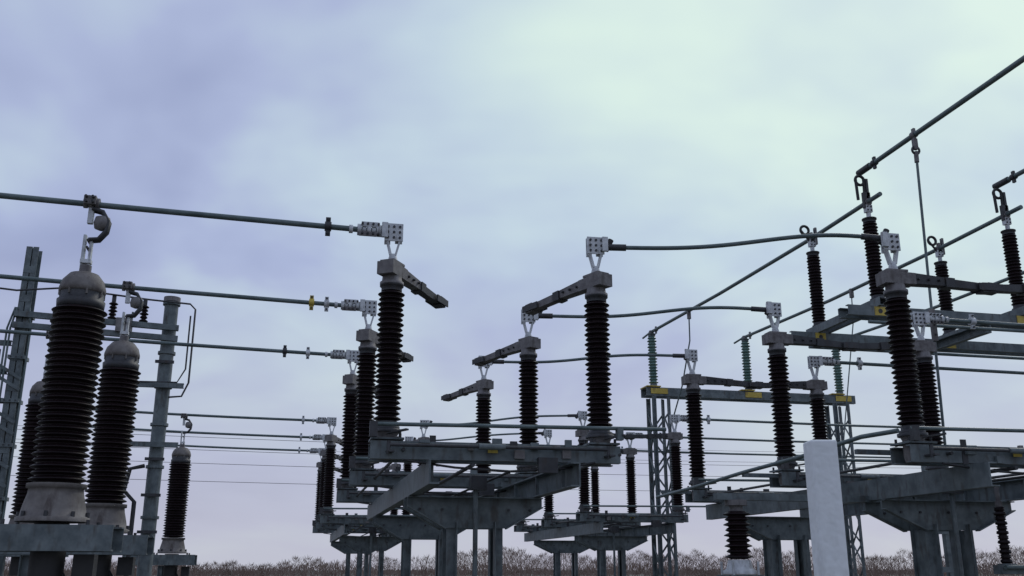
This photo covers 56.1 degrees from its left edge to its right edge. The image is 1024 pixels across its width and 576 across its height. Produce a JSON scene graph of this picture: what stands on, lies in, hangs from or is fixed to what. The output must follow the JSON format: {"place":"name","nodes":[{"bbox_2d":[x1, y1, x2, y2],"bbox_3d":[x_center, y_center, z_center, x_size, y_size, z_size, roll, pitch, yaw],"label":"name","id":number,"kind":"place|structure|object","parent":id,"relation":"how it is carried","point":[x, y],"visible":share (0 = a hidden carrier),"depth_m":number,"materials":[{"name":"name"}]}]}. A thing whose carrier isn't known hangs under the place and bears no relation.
{"place":"outdoors","nodes":[
{"label":"outdoors","id":0,"kind":"place"},
{"bbox_2d":[11,425,882,490],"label":"overhead wire","id":1,"kind":"object","parent":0,"point":[402,469],"visible":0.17,"depth_m":58.10,"materials":[{"name":"metal"}]},
{"bbox_2d":[0,0,1023,569],"label":"sky","id":2,"kind":"structure","parent":0,"point":[501,136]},
{"bbox_2d":[66,570,1020,575],"bbox_3d":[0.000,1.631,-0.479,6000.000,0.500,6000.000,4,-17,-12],"label":"ground","id":3,"kind":"structure","parent":0,"point":[503,575],"depth_m":372.32,"materials":[{"name":"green plant"}]},
{"bbox_2d":[0,331,68,575],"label":"voltage transformer","id":4,"kind":"object","parent":3,"relation":"on","point":[29,437],"visible":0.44,"depth_m":11.51,"materials":[{"name":"ceramic"}]},
{"bbox_2d":[0,194,123,575],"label":"voltage transformer","id":5,"kind":"object","parent":3,"relation":"on","point":[53,507],"visible":1,"depth_m":7.02,"materials":[{"name":"ceramic"}]},
{"bbox_2d":[0,281,154,575],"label":"voltage transformer","id":6,"kind":"object","parent":3,"relation":"on","point":[114,426],"visible":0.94,"depth_m":9.37,"materials":[{"name":"ceramic"}]},
{"bbox_2d":[0,246,195,575],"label":"gantry frame","id":7,"kind":"object","parent":3,"relation":"on","point":[26,315],"visible":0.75,"depth_m":13.47,"materials":[{"name":"metal"}]},
{"bbox_2d":[122,413,196,575],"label":"voltage transformer","id":8,"kind":"object","parent":3,"relation":"on","point":[172,547],"visible":0.99,"depth_m":17.30,"materials":[{"name":"ceramic"}]},
{"bbox_2d":[330,523,401,575],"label":"steel support frame","id":9,"kind":"object","parent":3,"relation":"on","point":[361,545],"visible":0.9,"depth_m":18.71,"materials":[{"name":"grey metal"}]},
{"bbox_2d":[312,448,400,535],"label":"disconnector switch","id":10,"kind":"object","parent":9,"relation":"on","point":[392,467],"visible":0.24,"depth_m":22.84,"materials":[{"name":"metal"}]},
{"bbox_2d":[178,444,317,453],"bbox_3d":[-6.960,3.765,22.676,4.971,0.193,0.110,4,-17,-12],"label":"busbar tube","id":11,"kind":"object","parent":10,"relation":"attached to","point":[313,450],"visible":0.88,"depth_m":22.86,"materials":[{"name":"metal"}]},
{"bbox_2d":[315,434,413,532],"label":"disconnector switch","id":12,"kind":"object","parent":9,"relation":"on","point":[407,467],"visible":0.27,"depth_m":20.47,"materials":[{"name":"metal"}]},
{"bbox_2d":[90,426,321,440],"bbox_3d":[-6.405,3.079,20.337,4.971,0.193,0.110,4,-17,-12],"label":"busbar tube","id":13,"kind":"object","parent":12,"relation":"attached to","point":[316,437],"visible":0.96,"depth_m":20.48,"materials":[{"name":"metal"}]},
{"bbox_2d":[320,417,429,527],"bbox_3d":[-2.500,3.648,18.753,2.421,2.078,1.228,4,-17,-12],"label":"disconnector switch","id":14,"kind":"object","parent":9,"relation":"on","point":[327,515],"visible":0.56,"depth_m":18.09,"materials":[{"name":"metal"}]},
{"bbox_2d":[91,409,326,423],"bbox_3d":[-5.849,2.393,17.998,4.971,0.193,0.110,4,-17,-12],"label":"busbar tube","id":15,"kind":"object","parent":14,"relation":"attached to","point":[320,420],"visible":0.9,"depth_m":18.18,"materials":[{"name":"metal"}]},
{"bbox_2d":[367,458,580,575],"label":"steel support frame","id":16,"kind":"object","parent":3,"relation":"on","point":[443,521],"visible":0.98,"depth_m":8.57,"materials":[{"name":"grey metal"}]},
{"bbox_2d":[336,350,493,507],"bbox_3d":[-1.154,1.986,13.089,2.421,2.078,1.220,4,-17,-12],"label":"disconnector switch","id":17,"kind":"object","parent":16,"relation":"on","point":[482,387],"visible":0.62,"depth_m":12.63,"materials":[{"name":"ceramic"}]},
{"bbox_2d":[0,329,345,358],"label":"busbar tube","id":18,"kind":"object","parent":17,"relation":"attached to","point":[337,354],"visible":0.91,"depth_m":12.49,"materials":[{"name":"metal"}]},
{"bbox_2d":[349,299,540,495],"bbox_3d":[-0.587,1.285,10.700,2.421,2.078,1.211,4,-17,-12],"label":"disconnector switch","id":19,"kind":"object","parent":16,"relation":"on","point":[363,472],"visible":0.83,"depth_m":10.21,"materials":[{"name":"ceramic"}]},
{"bbox_2d":[0,274,359,311],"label":"busbar tube","id":20,"kind":"object","parent":19,"relation":"attached to","point":[349,305],"visible":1,"depth_m":10.15,"materials":[{"name":"metal"}]},
{"bbox_2d":[356,447,404,496],"bbox_3d":[-1.435,1.985,9.963,0.028,0.028,5.330,4,-17,-12],"label":"operating rod","id":21,"kind":"object","parent":19,"relation":"attached to","point":[384,468],"visible":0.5,"depth_m":9.14,"materials":[{"name":"metal"}]},
{"bbox_2d":[368,222,665,473],"bbox_3d":[-0.037,0.606,8.384,2.421,2.078,1.220,4,-17,-12],"label":"disconnector switch","id":22,"kind":"object","parent":16,"relation":"on","point":[388,443],"visible":1,"depth_m":7.83,"materials":[{"name":"ceramic"}]},
{"bbox_2d":[0,192,381,236],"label":"busbar tube","id":23,"kind":"object","parent":22,"relation":"attached to","point":[363,228],"visible":0.99,"depth_m":7.84,"materials":[{"name":"metal"}]},
{"bbox_2d":[3,545,1023,575],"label":"tree line","id":24,"kind":"object","parent":3,"relation":"on","point":[518,568],"visible":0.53,"depth_m":224.09,"materials":[{"name":"plant"}]},
{"bbox_2d":[524,521,674,575],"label":"steel support frame","id":25,"kind":"object","parent":3,"relation":"on","point":[598,538],"visible":0.98,"depth_m":18.46,"materials":[{"name":"grey metal"}]},
{"bbox_2d":[514,465,599,532],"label":"disconnector switch","id":26,"kind":"object","parent":25,"relation":"on","point":[522,526],"visible":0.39,"depth_m":22.39,"materials":[{"name":"metal"}]},
{"bbox_2d":[621,446,890,458],"bbox_3d":[6.081,4.104,23.750,8.540,0.175,0.110,4,-17,-12],"label":"busbar tube","id":27,"kind":"object","parent":26,"relation":"attached to","point":[758,454],"visible":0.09,"depth_m":23.66,"materials":[{"name":"metal"}]},
{"bbox_2d":[541,429,648,531],"bbox_3d":[1.818,4.022,20.030,2.450,2.078,0.402,4,-17,-12],"label":"disconnector switch","id":28,"kind":"object","parent":25,"relation":"on","point":[548,520],"visible":0.64,"depth_m":20.00,"materials":[{"name":"ceramic"}]},
{"bbox_2d":[413,430,543,440],"bbox_3d":[-0.749,3.187,20.661,3.152,0.154,0.092,-7,-18,21],"label":"flexible conductor","id":29,"kind":"object","parent":28,"relation":"attached to","point":[541,433],"visible":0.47,"depth_m":20.57,"materials":[{"name":"metal"}]},
{"bbox_2d":[527,516,594,528],"bbox_3d":[0.884,4.809,19.589,0.028,0.028,5.300,4,-17,-12],"label":"operating rod","id":30,"kind":"object","parent":28,"relation":"attached to","point":[557,523],"visible":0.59,"depth_m":19.14,"materials":[{"name":"metal"}]},
{"bbox_2d":[635,432,976,445],"bbox_3d":[6.636,3.418,21.411,8.540,0.175,0.110,4,-17,-12],"label":"busbar tube","id":31,"kind":"object","parent":28,"relation":"attached to","point":[761,440],"visible":0.3,"depth_m":21.15,"materials":[{"name":"metal"}]},
{"bbox_2d":[575,411,705,526],"bbox_3d":[2.373,3.336,17.691,2.450,2.078,0.402,4,-17,-12],"label":"disconnector switch","id":32,"kind":"object","parent":25,"relation":"on","point":[586,514],"visible":0.75,"depth_m":17.48,"materials":[{"name":"metal"}]},
{"bbox_2d":[430,412,577,423],"bbox_3d":[-0.193,2.508,18.320,3.152,0.154,0.092,-7,-18,21],"label":"flexible conductor","id":33,"kind":"object","parent":32,"relation":"attached to","point":[573,415],"visible":0.56,"depth_m":18.00,"materials":[{"name":"metal"}]},
{"bbox_2d":[680,415,899,427],"bbox_3d":[7.192,2.732,19.072,8.540,0.175,0.110,4,-17,-12],"label":"busbar tube","id":34,"kind":"object","parent":32,"relation":"attached to","point":[707,419],"visible":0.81,"depth_m":18.57,"materials":[{"name":"metal"}]},
{"bbox_2d":[640,330,865,575],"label":"busbar support portal","id":35,"kind":"object","parent":3,"relation":"on","point":[653,391],"visible":0.81,"depth_m":19.45,"materials":[{"name":"metal"}]},
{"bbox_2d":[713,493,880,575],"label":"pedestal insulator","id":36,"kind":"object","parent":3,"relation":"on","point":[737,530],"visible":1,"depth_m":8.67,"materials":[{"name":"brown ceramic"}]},
{"bbox_2d":[803,440,848,575],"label":"white post","id":37,"kind":"object","parent":3,"relation":"on","point":[827,524],"visible":1,"depth_m":3.10,"materials":[{"name":"paint"}]},
{"bbox_2d":[706,462,1023,575],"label":"steel support frame","id":38,"kind":"object","parent":3,"relation":"on","point":[954,501],"visible":0.83,"depth_m":9.02,"materials":[{"name":"grey metal"}]},
{"bbox_2d":[681,349,828,509],"bbox_3d":[3.454,1.875,12.711,2.450,2.078,0.402,4,-17,-12],"label":"disconnector switch","id":39,"kind":"object","parent":38,"relation":"on","point":[814,385],"visible":0.73,"depth_m":12.64,"materials":[{"name":"ceramic"}]},
{"bbox_2d":[492,354,686,364],"bbox_3d":[1.040,0.949,13.001,2.740,0.158,0.087,-3,-17,9],"label":"flexible conductor","id":40,"kind":"object","parent":39,"relation":"attached to","point":[610,356],"visible":0.83,"depth_m":12.93,"materials":[{"name":"metal"}]},
{"bbox_2d":[822,357,1023,374],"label":"busbar tube","id":41,"kind":"object","parent":39,"relation":"attached to","point":[859,363],"visible":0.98,"depth_m":13.40,"materials":[{"name":"metal"}]},
{"bbox_2d":[762,301,948,496],"bbox_3d":[3.938,1.213,10.455,2.450,2.078,0.402,4,-17,-12],"label":"disconnector switch","id":42,"kind":"object","parent":38,"relation":"on","point":[775,340],"visible":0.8,"depth_m":10.39,"materials":[{"name":"ceramic"}]},
{"bbox_2d":[538,306,767,319],"bbox_3d":[1.566,0.266,10.680,2.641,0.154,0.086,-2,-16,6],"label":"flexible conductor","id":43,"kind":"object","parent":42,"relation":"attached to","point":[541,315],"visible":0.9,"depth_m":10.63,"materials":[{"name":"metal"}]},
{"bbox_2d":[656,428,899,498],"bbox_3d":[2.541,1.907,9.983,0.490,0.240,4.805,4,-17,-12],"label":"earthing linkage","id":44,"kind":"object","parent":42,"relation":"attached to","point":[743,473],"visible":0.93,"depth_m":9.38,"materials":[{"name":"metal"}]},
{"bbox_2d":[707,451,953,495],"bbox_3d":[2.984,2.013,10.059,0.028,0.028,5.000,4,-17,-12],"label":"operating rod","id":45,"kind":"object","parent":42,"relation":"attached to","point":[846,471],"visible":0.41,"depth_m":9.13,"materials":[{"name":"metal"}]},
{"bbox_2d":[929,313,1023,328],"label":"busbar tube","id":46,"kind":"object","parent":42,"relation":"attached to","point":[940,318],"visible":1,"depth_m":11.05,"materials":[{"name":"metal"}]},
{"bbox_2d":[991,474,1023,478],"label":"operating rod","id":47,"kind":"object","parent":42,"relation":"attached to","point":[1003,476],"depth_m":9.59,"materials":[{"name":"metal"}]},
{"bbox_2d":[875,231,1023,473],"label":"disconnector switch","id":48,"kind":"object","parent":38,"relation":"on","point":[896,282],"visible":1,"depth_m":7.99,"materials":[{"name":"ceramic"}]},
{"bbox_2d":[608,228,888,250],"bbox_3d":[2.054,-0.422,8.442,2.500,0.168,0.084,-1,-16,3],"label":"flexible conductor","id":49,"kind":"object","parent":48,"relation":"attached to","point":[624,247],"visible":0.95,"depth_m":8.40,"materials":[{"name":"metal"}]},
{"bbox_2d":[790,175,1023,575],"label":"busbar support gantry","id":50,"kind":"object","parent":3,"relation":"on","point":[952,341],"visible":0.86,"depth_m":13.13,"materials":[{"name":"metal"}]},
{"bbox_2d":[642,192,881,338],"bbox_3d":[3.805,-0.077,16.372,0.136,0.195,8.304,4,-17,-14],"label":"busbar tube","id":51,"kind":"object","parent":50,"relation":"on","point":[869,201],"visible":0.93,"depth_m":15.04,"materials":[{"name":"metal"}]},
{"bbox_2d":[674,311,690,414],"bbox_3d":[3.191,1.424,18.124,0.071,1.889,0.749,7,-18,-22],"label":"dropper conductor","id":52,"kind":"object","parent":51,"relation":"hanging from","point":[688,315],"visible":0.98,"depth_m":18.02,"materials":[{"name":"metal"}]},
{"bbox_2d":[734,205,1022,343],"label":"busbar tube","id":53,"kind":"object","parent":50,"relation":"on","point":[1007,214],"visible":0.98,"depth_m":14.97,"materials":[{"name":"metal"}]},
{"bbox_2d":[841,288,853,470],"bbox_3d":[5.677,1.924,16.290,0.614,3.881,0.102,-11,-20,33],"label":"dropper conductor","id":54,"kind":"object","parent":53,"relation":"hanging from","point":[851,294],"visible":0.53,"depth_m":16.35,"materials":[{"name":"metal"}]},
{"bbox_2d":[855,271,1023,334],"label":"busbar tube","id":55,"kind":"object","parent":50,"relation":"on","point":[934,307],"visible":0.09,"depth_m":17.31,"materials":[{"name":"metal"}]},
{"bbox_2d":[856,55,1023,174],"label":"busbar tube","id":56,"kind":"object","parent":50,"relation":"on","point":[875,161],"visible":0.94,"depth_m":11.40,"materials":[{"name":"metal"}]},
{"bbox_2d":[911,138,946,444],"bbox_3d":[4.934,-0.023,11.305,0.230,3.811,0.073,13,-21,-37],"label":"dropper conductor","id":57,"kind":"object","parent":56,"relation":"hanging from","point":[933,327],"visible":0.91,"depth_m":11.34,"materials":[{"name":"metal"}]},
{"bbox_2d":[992,169,1023,188],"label":"busbar tube","id":58,"kind":"object","parent":50,"relation":"on","point":[1013,176],"visible":0.94,"depth_m":13.19,"materials":[{"name":"metal"}]},
{"bbox_2d":[993,487,1023,573],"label":"pedestal insulator","id":59,"kind":"object","parent":3,"relation":"on","point":[1006,566],"visible":0.99,"depth_m":8.63,"materials":[{"name":"brown ceramic"}]}
]}

